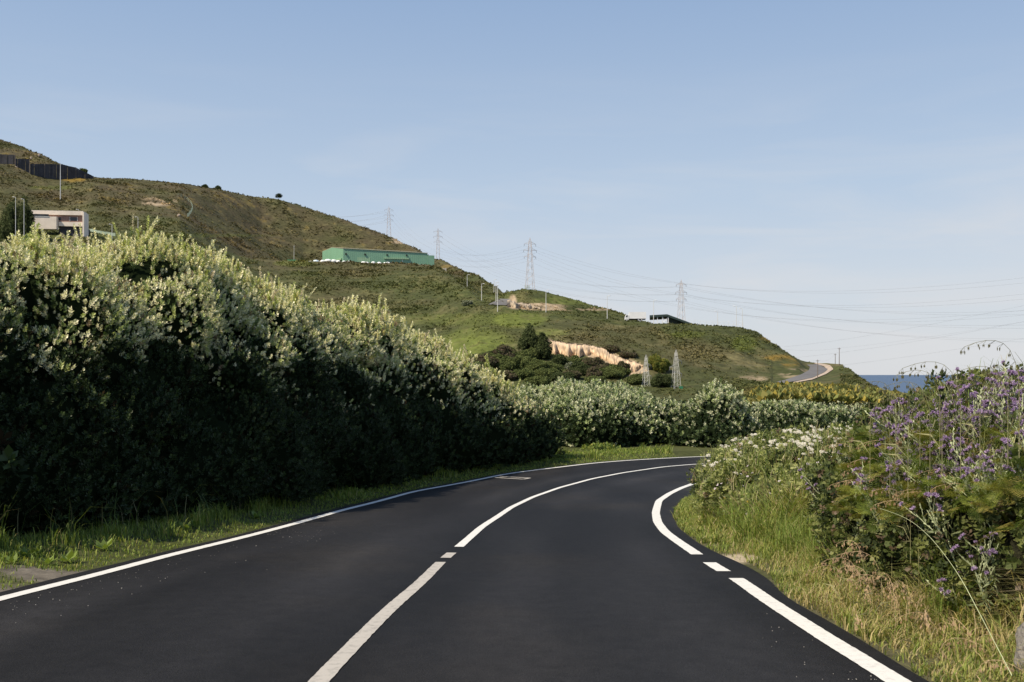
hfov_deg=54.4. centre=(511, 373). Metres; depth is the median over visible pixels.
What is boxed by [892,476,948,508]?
fern
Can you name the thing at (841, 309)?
power cable
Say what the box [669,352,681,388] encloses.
lattice pylon
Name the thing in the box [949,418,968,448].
thistle
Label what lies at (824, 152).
sky
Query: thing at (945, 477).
oat grass
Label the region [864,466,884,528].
thistle
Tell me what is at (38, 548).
dock plant
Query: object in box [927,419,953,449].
thistle
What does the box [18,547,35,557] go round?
dock plant
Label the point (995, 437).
fern
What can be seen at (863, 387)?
oat grass
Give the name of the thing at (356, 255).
warehouse
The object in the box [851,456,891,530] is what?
thistle
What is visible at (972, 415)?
oat grass
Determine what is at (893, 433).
thistle
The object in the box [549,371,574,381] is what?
hill shrub
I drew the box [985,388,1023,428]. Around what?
thistle
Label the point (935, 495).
thistle
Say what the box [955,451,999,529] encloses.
thistle
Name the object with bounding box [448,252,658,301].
power cable
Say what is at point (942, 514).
oat grass
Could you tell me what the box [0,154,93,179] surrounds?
screen fence
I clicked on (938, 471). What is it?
thistle
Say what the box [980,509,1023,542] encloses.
fern
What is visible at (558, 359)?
hill shrub
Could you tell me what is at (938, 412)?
thistle
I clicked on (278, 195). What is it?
pine tree
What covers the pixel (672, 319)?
open shed
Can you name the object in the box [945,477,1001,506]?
fern
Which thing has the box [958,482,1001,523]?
fern
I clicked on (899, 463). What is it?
thistle
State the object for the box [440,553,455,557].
line
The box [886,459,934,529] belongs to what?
thistle
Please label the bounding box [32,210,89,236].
cream building
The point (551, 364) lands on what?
scrub bush
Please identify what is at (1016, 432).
thistle
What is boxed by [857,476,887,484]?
oat grass
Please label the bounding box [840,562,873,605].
oat grass
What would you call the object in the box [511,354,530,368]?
hill shrub
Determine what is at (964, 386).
thistle
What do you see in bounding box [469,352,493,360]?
scrub bush
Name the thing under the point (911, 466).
thistle
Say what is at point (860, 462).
oat grass
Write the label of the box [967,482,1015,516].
fern
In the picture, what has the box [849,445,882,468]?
fern
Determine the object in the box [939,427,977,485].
thistle
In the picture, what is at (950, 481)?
fern
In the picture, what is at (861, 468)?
fern
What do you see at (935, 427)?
fern
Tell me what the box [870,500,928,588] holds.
oat grass
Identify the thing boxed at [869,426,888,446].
thistle
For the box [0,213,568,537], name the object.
tall hedge
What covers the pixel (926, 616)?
oat grass
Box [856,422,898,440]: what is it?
fern
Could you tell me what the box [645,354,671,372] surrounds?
hill shrub
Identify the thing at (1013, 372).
thistle
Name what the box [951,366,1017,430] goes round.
oat grass
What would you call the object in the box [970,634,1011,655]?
oat grass
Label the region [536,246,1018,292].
power cable
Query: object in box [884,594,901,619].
oat grass
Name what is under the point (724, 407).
round shrub
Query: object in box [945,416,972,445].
thistle
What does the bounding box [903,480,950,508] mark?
fern
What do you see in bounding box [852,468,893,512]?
fern
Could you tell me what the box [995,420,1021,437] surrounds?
thistle
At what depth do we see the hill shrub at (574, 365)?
306.97 m
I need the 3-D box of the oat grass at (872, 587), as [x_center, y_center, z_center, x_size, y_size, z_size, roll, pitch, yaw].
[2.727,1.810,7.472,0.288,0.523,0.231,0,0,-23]
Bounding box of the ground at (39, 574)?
[0,444,1019,681]
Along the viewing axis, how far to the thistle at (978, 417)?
7.27 m
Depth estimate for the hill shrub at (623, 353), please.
323.63 m
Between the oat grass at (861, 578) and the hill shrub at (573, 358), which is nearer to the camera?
the oat grass at (861, 578)
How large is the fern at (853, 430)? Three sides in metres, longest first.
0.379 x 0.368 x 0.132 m
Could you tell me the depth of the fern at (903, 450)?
7.70 m
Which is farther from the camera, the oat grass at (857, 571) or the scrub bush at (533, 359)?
the scrub bush at (533, 359)
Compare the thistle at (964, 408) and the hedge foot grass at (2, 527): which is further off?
the hedge foot grass at (2, 527)
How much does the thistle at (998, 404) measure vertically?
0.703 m
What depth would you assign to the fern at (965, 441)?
7.30 m
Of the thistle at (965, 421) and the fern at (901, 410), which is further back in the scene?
the fern at (901, 410)
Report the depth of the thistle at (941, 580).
6.98 m
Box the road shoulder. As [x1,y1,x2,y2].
[793,363,832,382]
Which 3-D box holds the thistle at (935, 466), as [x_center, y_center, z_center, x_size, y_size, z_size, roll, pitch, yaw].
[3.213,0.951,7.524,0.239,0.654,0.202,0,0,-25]
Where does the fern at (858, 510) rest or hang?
on the bramble mound
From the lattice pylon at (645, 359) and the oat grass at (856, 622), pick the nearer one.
the oat grass at (856, 622)
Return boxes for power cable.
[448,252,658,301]
[526,253,1019,305]
[530,261,1021,319]
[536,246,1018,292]
[538,253,1019,307]
[539,251,1008,290]
[545,263,1019,321]
[678,301,975,338]
[685,288,1005,312]
[687,301,1005,341]
[689,287,1022,314]
[690,297,997,325]
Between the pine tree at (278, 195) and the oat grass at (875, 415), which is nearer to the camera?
the oat grass at (875, 415)
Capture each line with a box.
[0,456,709,600]
[308,562,444,681]
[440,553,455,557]
[454,463,706,546]
[652,484,701,553]
[703,562,729,570]
[729,578,910,681]
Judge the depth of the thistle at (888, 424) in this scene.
8.54 m
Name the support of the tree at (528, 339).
on the hills
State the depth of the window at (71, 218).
457.18 m
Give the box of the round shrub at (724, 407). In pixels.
[687,377,751,430]
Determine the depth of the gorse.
124.44 m
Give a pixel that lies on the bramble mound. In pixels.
(891, 546)
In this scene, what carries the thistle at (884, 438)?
on the bramble mound
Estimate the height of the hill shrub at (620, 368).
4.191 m
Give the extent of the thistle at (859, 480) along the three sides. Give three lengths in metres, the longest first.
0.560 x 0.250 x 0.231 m
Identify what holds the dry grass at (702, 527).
on the ground at (39, 574)
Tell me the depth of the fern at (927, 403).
8.32 m
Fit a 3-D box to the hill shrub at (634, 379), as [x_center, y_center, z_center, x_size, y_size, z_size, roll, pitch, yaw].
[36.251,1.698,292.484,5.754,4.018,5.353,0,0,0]
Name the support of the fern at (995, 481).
on the bramble mound
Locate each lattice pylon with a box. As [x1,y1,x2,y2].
[384,207,393,235]
[433,230,442,256]
[523,239,536,289]
[640,357,650,386]
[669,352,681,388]
[675,281,686,316]
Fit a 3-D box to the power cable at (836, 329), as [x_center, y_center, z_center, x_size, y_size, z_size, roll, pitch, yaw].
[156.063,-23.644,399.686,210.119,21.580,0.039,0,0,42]
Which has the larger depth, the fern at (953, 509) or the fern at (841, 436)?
the fern at (841, 436)
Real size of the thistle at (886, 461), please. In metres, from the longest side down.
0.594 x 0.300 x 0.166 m
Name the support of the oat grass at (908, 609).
on the ground at (39, 574)
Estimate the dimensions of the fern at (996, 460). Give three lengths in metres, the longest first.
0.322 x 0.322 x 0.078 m
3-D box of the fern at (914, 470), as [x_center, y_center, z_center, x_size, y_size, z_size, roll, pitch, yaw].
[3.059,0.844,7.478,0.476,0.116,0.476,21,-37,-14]
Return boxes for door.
[357,257,369,262]
[396,259,408,263]
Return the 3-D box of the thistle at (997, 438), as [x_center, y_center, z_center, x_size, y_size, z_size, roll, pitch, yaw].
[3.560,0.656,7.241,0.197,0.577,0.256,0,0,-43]
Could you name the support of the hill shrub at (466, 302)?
on the hills
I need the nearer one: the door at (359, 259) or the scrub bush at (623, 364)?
the scrub bush at (623, 364)
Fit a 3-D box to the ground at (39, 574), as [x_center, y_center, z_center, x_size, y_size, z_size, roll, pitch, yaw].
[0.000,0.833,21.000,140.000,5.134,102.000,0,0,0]
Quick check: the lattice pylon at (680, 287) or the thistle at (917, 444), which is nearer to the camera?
the thistle at (917, 444)
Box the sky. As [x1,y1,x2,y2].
[0,0,1023,374]
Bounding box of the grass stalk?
[880,508,1011,675]
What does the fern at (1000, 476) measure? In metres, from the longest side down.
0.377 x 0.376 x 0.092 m
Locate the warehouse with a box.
[322,247,433,264]
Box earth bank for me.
[548,339,642,372]
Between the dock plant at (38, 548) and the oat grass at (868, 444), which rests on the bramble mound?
the oat grass at (868, 444)
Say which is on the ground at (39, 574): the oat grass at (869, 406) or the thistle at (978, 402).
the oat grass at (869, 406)
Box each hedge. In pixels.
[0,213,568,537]
[509,375,879,447]
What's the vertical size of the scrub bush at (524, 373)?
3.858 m
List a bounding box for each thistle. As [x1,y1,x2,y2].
[797,468,823,510]
[836,444,849,495]
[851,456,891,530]
[851,471,864,536]
[851,473,889,531]
[864,399,907,430]
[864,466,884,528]
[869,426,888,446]
[870,413,912,455]
[875,443,916,499]
[880,397,910,448]
[883,477,916,529]
[885,417,901,436]
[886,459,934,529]
[887,398,914,430]
[887,431,910,461]
[892,414,919,479]
[895,427,915,482]
[895,448,924,511]
[897,461,954,531]
[898,423,942,461]
[899,492,962,566]
[906,403,918,430]
[911,448,941,505]
[914,403,940,476]
[915,442,928,471]
[918,464,950,528]
[918,481,942,533]
[920,464,946,530]
[925,476,958,555]
[925,572,981,610]
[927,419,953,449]
[928,410,952,421]
[928,424,955,490]
[932,448,954,500]
[933,461,959,520]
[935,400,968,452]
[935,467,1002,529]
[936,375,963,414]
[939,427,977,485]
[940,402,959,427]
[942,387,1001,458]
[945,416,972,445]
[946,457,985,524]
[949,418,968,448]
[949,424,980,458]
[950,544,997,625]
[954,367,978,399]
[954,409,980,437]
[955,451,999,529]
[958,530,1004,597]
[959,381,1010,413]
[959,404,997,447]
[961,371,995,406]
[965,446,997,496]
[966,383,1000,405]
[967,370,1006,396]
[968,428,992,489]
[969,407,982,442]
[969,455,1014,541]
[970,455,994,521]
[972,394,991,409]
[973,389,1008,444]
[975,436,1023,505]
[977,394,1009,448]
[977,401,1005,452]
[981,386,1004,407]
[981,397,1023,469]
[981,420,1011,461]
[981,443,1010,493]
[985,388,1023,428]
[989,369,1023,408]
[989,411,1010,438]
[990,425,1012,485]
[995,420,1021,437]
[998,426,1023,509]
[1000,366,1023,395]
[1001,360,1014,396]
[1004,470,1023,535]
[1005,392,1018,408]
[1010,380,1019,407]
[1013,419,1023,489]
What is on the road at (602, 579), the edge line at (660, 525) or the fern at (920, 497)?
the edge line at (660, 525)
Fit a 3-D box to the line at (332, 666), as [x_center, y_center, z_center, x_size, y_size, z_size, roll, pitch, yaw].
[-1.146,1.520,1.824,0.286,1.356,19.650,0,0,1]
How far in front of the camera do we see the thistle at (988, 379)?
8.28 m
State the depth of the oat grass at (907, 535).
7.53 m
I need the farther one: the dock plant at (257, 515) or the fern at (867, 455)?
the dock plant at (257, 515)
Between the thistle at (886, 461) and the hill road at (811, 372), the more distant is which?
the hill road at (811, 372)
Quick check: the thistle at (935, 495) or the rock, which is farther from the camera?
the thistle at (935, 495)
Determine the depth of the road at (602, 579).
8.61 m
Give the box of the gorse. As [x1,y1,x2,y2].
[742,380,922,406]
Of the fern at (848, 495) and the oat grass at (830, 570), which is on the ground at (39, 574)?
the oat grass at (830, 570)
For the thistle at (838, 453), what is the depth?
9.54 m
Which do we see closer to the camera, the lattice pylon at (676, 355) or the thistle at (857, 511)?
the thistle at (857, 511)
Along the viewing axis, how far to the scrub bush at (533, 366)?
301.07 m
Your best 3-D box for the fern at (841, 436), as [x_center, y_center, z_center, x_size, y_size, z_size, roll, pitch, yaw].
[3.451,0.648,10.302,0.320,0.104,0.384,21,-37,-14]
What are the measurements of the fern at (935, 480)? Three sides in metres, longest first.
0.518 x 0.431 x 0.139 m
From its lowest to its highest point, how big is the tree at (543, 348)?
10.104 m
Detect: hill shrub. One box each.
[461,300,472,305]
[474,352,498,367]
[493,344,515,357]
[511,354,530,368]
[524,375,550,385]
[535,367,559,377]
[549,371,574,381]
[550,354,567,364]
[567,355,581,361]
[569,361,591,370]
[582,356,604,366]
[584,376,606,384]
[596,362,610,367]
[603,345,619,351]
[605,364,631,375]
[619,350,637,357]
[626,373,643,384]
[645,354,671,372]
[650,373,673,386]
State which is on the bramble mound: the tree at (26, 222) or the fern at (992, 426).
the fern at (992, 426)
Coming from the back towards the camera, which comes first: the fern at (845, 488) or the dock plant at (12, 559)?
the dock plant at (12, 559)
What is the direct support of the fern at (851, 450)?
on the bramble mound
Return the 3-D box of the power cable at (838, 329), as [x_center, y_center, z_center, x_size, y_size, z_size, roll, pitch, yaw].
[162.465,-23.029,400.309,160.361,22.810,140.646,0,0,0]
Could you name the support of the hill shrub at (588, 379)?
on the hills
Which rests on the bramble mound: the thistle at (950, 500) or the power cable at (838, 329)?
the thistle at (950, 500)
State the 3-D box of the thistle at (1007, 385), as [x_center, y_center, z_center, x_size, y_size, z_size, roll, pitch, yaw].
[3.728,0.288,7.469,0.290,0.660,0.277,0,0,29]
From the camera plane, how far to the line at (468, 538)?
19.13 m
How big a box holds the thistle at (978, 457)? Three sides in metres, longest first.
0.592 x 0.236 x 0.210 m
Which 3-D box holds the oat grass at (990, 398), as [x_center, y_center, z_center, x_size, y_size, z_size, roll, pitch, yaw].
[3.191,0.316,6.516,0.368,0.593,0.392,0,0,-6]
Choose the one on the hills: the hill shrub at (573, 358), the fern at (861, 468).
the hill shrub at (573, 358)
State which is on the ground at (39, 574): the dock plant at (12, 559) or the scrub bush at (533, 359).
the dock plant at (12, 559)
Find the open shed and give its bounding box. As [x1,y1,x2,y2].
[650,314,690,323]
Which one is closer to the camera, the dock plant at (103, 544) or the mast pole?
the dock plant at (103, 544)
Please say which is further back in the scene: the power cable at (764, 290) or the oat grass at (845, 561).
the power cable at (764, 290)
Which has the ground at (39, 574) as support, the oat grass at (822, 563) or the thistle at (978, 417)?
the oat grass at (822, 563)
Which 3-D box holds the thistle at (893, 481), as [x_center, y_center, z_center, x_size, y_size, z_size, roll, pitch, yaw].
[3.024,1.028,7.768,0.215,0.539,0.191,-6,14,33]
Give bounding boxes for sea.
[859,375,979,392]
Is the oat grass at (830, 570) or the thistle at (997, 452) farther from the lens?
the oat grass at (830, 570)
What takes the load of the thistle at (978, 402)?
on the bramble mound
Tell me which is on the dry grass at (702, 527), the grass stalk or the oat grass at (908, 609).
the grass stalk
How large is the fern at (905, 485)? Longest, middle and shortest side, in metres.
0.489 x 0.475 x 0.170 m
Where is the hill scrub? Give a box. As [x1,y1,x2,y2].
[0,139,879,404]
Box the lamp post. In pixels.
[15,197,15,235]
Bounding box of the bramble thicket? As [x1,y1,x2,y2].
[686,422,853,524]
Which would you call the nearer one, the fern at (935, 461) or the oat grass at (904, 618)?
the oat grass at (904, 618)
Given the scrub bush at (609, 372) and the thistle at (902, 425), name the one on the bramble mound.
the thistle at (902, 425)
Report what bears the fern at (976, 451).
on the bramble mound
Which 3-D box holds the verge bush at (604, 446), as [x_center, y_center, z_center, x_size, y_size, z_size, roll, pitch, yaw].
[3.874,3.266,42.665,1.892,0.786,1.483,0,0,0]
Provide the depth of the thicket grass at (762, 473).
15.31 m
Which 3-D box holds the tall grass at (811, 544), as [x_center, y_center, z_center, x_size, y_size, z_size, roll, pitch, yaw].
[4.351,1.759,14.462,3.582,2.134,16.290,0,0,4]
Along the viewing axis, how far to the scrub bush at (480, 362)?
303.48 m
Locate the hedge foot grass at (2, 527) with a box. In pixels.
[0,457,488,549]
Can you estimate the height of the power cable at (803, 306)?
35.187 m
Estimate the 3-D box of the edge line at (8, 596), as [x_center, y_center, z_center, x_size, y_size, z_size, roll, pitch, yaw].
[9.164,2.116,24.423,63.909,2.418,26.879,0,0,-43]
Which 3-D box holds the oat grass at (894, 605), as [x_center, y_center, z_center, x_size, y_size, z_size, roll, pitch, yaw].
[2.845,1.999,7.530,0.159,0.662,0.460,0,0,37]
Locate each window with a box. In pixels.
[33,214,48,216]
[70,217,77,220]
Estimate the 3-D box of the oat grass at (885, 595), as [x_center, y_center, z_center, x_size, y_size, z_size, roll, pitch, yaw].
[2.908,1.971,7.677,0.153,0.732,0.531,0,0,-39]
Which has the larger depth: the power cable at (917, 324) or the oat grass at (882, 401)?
the power cable at (917, 324)
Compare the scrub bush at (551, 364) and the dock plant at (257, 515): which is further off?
the scrub bush at (551, 364)
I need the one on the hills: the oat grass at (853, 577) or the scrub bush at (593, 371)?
the scrub bush at (593, 371)
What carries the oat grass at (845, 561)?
on the ground at (39, 574)
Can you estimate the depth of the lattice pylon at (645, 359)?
289.76 m
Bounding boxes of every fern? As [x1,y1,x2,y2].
[823,494,863,518]
[828,496,863,516]
[829,429,861,445]
[832,450,878,481]
[834,435,866,463]
[834,450,869,471]
[835,471,871,503]
[836,470,864,497]
[836,493,887,520]
[839,478,866,500]
[842,456,880,476]
[842,487,865,502]
[844,422,862,442]
[848,459,874,483]
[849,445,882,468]
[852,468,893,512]
[854,454,891,482]
[854,489,897,533]
[855,443,890,460]
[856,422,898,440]
[856,425,898,454]
[861,473,898,498]
[863,453,897,481]
[868,450,895,478]
[868,473,913,506]
[871,422,921,442]
[873,477,897,498]
[874,401,927,421]
[875,487,919,521]
[881,449,932,480]
[884,438,936,458]
[884,495,930,519]
[885,415,923,440]
[885,464,942,500]
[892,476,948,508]
[899,451,945,496]
[900,417,936,441]
[901,462,947,491]
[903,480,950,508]
[904,416,956,450]
[904,477,954,513]
[906,476,941,496]
[910,458,962,496]
[912,393,935,411]
[912,426,937,438]
[913,433,947,456]
[917,432,949,458]
[918,413,959,443]
[918,450,957,468]
[924,498,963,520]
[926,424,962,437]
[926,426,963,454]
[928,413,992,448]
[933,464,972,493]
[939,459,995,493]
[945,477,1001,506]
[946,426,988,454]
[956,387,978,408]
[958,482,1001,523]
[959,443,1002,459]
[959,489,1022,521]
[962,442,991,461]
[965,484,1008,504]
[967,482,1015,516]
[968,462,1023,502]
[972,411,1020,444]
[974,472,1022,503]
[975,425,1021,443]
[977,412,1010,442]
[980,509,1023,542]
[982,414,1023,445]
[983,408,1016,440]
[985,446,1023,473]
[986,457,1023,500]
[986,469,1023,500]
[989,391,1018,414]
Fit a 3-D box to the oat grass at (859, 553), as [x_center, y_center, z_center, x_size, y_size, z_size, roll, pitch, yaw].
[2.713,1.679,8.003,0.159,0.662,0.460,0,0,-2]
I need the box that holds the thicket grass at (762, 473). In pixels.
[689,418,852,514]
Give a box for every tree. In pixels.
[0,199,20,244]
[16,194,35,236]
[275,193,282,197]
[516,323,538,350]
[534,332,552,359]
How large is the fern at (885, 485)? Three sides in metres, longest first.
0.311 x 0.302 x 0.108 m
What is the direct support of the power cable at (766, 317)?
attached to the lattice pylon at (529, 264)
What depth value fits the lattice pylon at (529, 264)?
437.01 m
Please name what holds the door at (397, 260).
in the warehouse
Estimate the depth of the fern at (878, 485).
7.90 m
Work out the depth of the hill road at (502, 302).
421.54 m
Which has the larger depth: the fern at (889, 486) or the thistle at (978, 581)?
the fern at (889, 486)
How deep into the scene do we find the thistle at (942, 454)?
7.47 m
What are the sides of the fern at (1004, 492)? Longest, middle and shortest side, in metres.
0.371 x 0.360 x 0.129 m
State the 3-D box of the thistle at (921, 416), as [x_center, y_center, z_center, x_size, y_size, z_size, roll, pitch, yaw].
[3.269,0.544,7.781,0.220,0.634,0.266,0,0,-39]
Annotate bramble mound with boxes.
[803,361,1023,628]
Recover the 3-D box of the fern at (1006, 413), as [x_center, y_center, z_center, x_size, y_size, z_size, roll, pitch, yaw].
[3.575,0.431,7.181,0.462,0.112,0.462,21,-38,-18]
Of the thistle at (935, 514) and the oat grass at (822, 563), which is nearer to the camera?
the thistle at (935, 514)
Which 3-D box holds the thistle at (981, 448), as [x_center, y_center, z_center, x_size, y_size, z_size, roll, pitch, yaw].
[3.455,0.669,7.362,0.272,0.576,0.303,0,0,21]
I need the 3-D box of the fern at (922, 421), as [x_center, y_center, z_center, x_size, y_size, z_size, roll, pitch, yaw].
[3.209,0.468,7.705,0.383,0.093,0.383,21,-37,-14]
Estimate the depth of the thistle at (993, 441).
7.27 m
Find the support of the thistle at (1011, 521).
on the bramble mound
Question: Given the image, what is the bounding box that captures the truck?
[624,312,645,320]
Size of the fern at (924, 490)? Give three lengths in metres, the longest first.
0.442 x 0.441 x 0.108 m
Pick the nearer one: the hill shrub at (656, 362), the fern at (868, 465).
the fern at (868, 465)
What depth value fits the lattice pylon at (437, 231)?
769.80 m
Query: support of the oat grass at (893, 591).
on the ground at (39, 574)
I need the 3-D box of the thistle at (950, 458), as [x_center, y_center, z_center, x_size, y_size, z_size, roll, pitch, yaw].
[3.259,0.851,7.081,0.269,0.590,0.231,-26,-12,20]
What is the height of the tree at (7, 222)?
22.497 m
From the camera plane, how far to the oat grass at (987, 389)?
6.44 m
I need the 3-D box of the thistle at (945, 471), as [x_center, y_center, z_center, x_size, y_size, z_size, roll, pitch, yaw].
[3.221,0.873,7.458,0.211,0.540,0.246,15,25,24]
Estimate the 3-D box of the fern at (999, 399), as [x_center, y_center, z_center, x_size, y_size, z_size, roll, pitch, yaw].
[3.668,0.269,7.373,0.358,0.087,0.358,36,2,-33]
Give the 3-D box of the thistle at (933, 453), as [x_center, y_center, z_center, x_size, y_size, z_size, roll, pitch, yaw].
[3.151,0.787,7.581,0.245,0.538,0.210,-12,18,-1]
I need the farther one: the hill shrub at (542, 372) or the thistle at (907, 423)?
the hill shrub at (542, 372)
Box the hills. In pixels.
[0,140,873,407]
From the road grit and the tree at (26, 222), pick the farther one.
the tree at (26, 222)
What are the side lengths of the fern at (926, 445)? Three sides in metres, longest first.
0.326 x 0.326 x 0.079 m
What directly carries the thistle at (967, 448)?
on the bramble mound
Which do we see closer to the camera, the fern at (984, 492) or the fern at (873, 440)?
the fern at (984, 492)
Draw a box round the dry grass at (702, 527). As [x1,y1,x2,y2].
[671,465,1023,681]
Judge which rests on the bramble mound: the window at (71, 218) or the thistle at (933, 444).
the thistle at (933, 444)
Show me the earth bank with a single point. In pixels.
(570, 349)
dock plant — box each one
[4,553,19,562]
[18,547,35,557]
[28,545,41,554]
[41,556,57,564]
[58,550,77,561]
[95,538,112,549]
[178,521,190,529]
[251,509,262,517]
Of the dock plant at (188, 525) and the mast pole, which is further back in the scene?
the mast pole
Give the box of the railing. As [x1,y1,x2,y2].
[89,229,114,235]
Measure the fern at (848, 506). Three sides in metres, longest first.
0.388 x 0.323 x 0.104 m
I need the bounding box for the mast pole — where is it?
[60,164,60,198]
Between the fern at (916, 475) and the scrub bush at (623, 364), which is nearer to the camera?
the fern at (916, 475)
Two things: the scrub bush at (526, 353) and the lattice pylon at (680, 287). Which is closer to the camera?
the scrub bush at (526, 353)
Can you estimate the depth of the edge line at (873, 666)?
7.14 m
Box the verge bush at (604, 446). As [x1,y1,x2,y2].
[581,441,620,449]
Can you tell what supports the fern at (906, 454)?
on the bramble mound
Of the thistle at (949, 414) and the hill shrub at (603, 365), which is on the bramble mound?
the thistle at (949, 414)
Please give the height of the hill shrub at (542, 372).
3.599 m
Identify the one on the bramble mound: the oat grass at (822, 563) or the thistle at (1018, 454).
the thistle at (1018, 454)
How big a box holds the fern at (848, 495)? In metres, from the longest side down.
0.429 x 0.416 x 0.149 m
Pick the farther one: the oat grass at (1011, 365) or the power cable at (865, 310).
the power cable at (865, 310)
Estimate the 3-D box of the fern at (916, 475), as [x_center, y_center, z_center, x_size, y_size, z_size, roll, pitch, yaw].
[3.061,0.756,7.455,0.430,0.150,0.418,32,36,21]
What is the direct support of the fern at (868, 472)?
on the bramble mound
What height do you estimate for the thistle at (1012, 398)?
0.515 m
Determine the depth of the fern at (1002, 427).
7.12 m
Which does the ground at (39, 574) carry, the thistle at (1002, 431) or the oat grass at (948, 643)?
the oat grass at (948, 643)
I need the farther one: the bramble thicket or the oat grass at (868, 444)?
the bramble thicket
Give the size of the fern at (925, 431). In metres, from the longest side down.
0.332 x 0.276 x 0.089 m
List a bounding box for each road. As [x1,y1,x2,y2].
[0,457,928,681]
[490,299,509,304]
[777,364,826,382]
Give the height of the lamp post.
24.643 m
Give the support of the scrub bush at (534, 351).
on the hills
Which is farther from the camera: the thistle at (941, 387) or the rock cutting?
the rock cutting
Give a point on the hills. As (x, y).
(776, 371)
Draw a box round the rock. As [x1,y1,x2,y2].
[1013,622,1023,673]
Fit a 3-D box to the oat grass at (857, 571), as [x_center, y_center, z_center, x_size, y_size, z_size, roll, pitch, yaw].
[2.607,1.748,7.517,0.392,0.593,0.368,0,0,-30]
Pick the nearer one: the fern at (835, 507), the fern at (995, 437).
the fern at (995, 437)
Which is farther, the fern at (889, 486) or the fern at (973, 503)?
the fern at (889, 486)
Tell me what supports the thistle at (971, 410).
on the bramble mound
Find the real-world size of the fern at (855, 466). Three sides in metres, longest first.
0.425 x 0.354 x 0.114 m
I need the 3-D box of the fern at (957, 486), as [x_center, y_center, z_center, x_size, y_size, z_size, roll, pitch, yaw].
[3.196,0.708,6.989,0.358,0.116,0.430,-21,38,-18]
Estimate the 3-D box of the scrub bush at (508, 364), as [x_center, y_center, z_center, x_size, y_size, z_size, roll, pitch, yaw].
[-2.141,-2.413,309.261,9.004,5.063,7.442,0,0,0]
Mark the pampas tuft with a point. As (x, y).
(567, 365)
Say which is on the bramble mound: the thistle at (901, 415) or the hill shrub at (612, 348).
the thistle at (901, 415)
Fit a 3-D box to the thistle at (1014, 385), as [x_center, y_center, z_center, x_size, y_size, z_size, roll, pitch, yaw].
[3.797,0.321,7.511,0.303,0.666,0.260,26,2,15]
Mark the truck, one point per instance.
(638, 316)
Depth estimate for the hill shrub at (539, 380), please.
287.71 m
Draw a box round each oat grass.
[805,565,864,607]
[821,558,872,613]
[823,543,873,596]
[832,551,892,613]
[836,540,863,592]
[837,566,893,616]
[838,402,911,466]
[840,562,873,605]
[847,458,876,467]
[847,574,901,624]
[850,578,899,617]
[851,394,909,452]
[853,381,905,434]
[854,614,862,630]
[856,440,889,449]
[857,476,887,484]
[864,584,915,620]
[864,587,870,603]
[869,488,906,557]
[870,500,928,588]
[872,573,896,637]
[878,382,940,430]
[879,397,948,464]
[880,393,920,432]
[882,581,931,628]
[884,591,921,633]
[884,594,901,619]
[891,593,898,625]
[892,489,948,542]
[893,370,943,424]
[894,491,964,568]
[895,610,930,650]
[895,612,942,648]
[896,497,917,562]
[896,592,934,635]
[899,362,981,476]
[914,469,964,516]
[917,379,988,449]
[930,483,982,568]
[936,638,984,663]
[942,617,970,638]
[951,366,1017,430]
[960,340,1023,457]
[961,377,1023,435]
[963,627,993,649]
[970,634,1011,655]
[973,660,1022,681]
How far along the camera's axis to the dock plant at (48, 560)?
11.14 m
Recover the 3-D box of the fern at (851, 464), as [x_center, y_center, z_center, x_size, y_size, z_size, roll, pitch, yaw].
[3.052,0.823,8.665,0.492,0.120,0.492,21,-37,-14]
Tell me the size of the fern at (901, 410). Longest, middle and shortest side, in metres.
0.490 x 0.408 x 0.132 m
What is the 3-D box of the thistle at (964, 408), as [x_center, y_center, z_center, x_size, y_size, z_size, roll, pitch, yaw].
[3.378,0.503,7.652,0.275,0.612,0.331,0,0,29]
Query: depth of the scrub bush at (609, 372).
297.10 m
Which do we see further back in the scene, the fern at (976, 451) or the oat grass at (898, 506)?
the oat grass at (898, 506)
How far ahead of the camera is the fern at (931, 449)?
7.46 m
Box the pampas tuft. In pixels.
[564,362,572,369]
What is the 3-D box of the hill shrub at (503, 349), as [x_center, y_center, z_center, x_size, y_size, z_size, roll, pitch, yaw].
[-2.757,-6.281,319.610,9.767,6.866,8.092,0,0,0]
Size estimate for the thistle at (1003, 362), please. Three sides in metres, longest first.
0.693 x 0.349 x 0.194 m
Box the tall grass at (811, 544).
[681,480,1005,633]
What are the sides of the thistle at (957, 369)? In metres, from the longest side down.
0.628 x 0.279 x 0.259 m
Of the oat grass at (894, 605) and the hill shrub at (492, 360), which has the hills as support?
the hill shrub at (492, 360)
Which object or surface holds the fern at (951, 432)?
on the bramble mound
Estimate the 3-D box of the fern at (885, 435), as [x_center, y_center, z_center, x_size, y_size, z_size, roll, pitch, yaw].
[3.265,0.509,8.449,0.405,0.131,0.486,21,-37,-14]
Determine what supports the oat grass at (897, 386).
on the ground at (39, 574)
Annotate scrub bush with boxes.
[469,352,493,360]
[475,361,487,369]
[492,354,510,362]
[494,358,517,370]
[500,370,518,379]
[513,368,535,378]
[517,350,534,357]
[524,346,539,357]
[524,357,543,367]
[526,361,548,370]
[547,361,563,371]
[563,370,581,378]
[575,363,587,375]
[586,366,603,377]
[599,367,624,378]
[617,360,630,374]
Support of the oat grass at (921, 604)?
on the ground at (39, 574)
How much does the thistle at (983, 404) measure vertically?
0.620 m
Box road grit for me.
[13,527,876,679]
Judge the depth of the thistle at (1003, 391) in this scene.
7.38 m

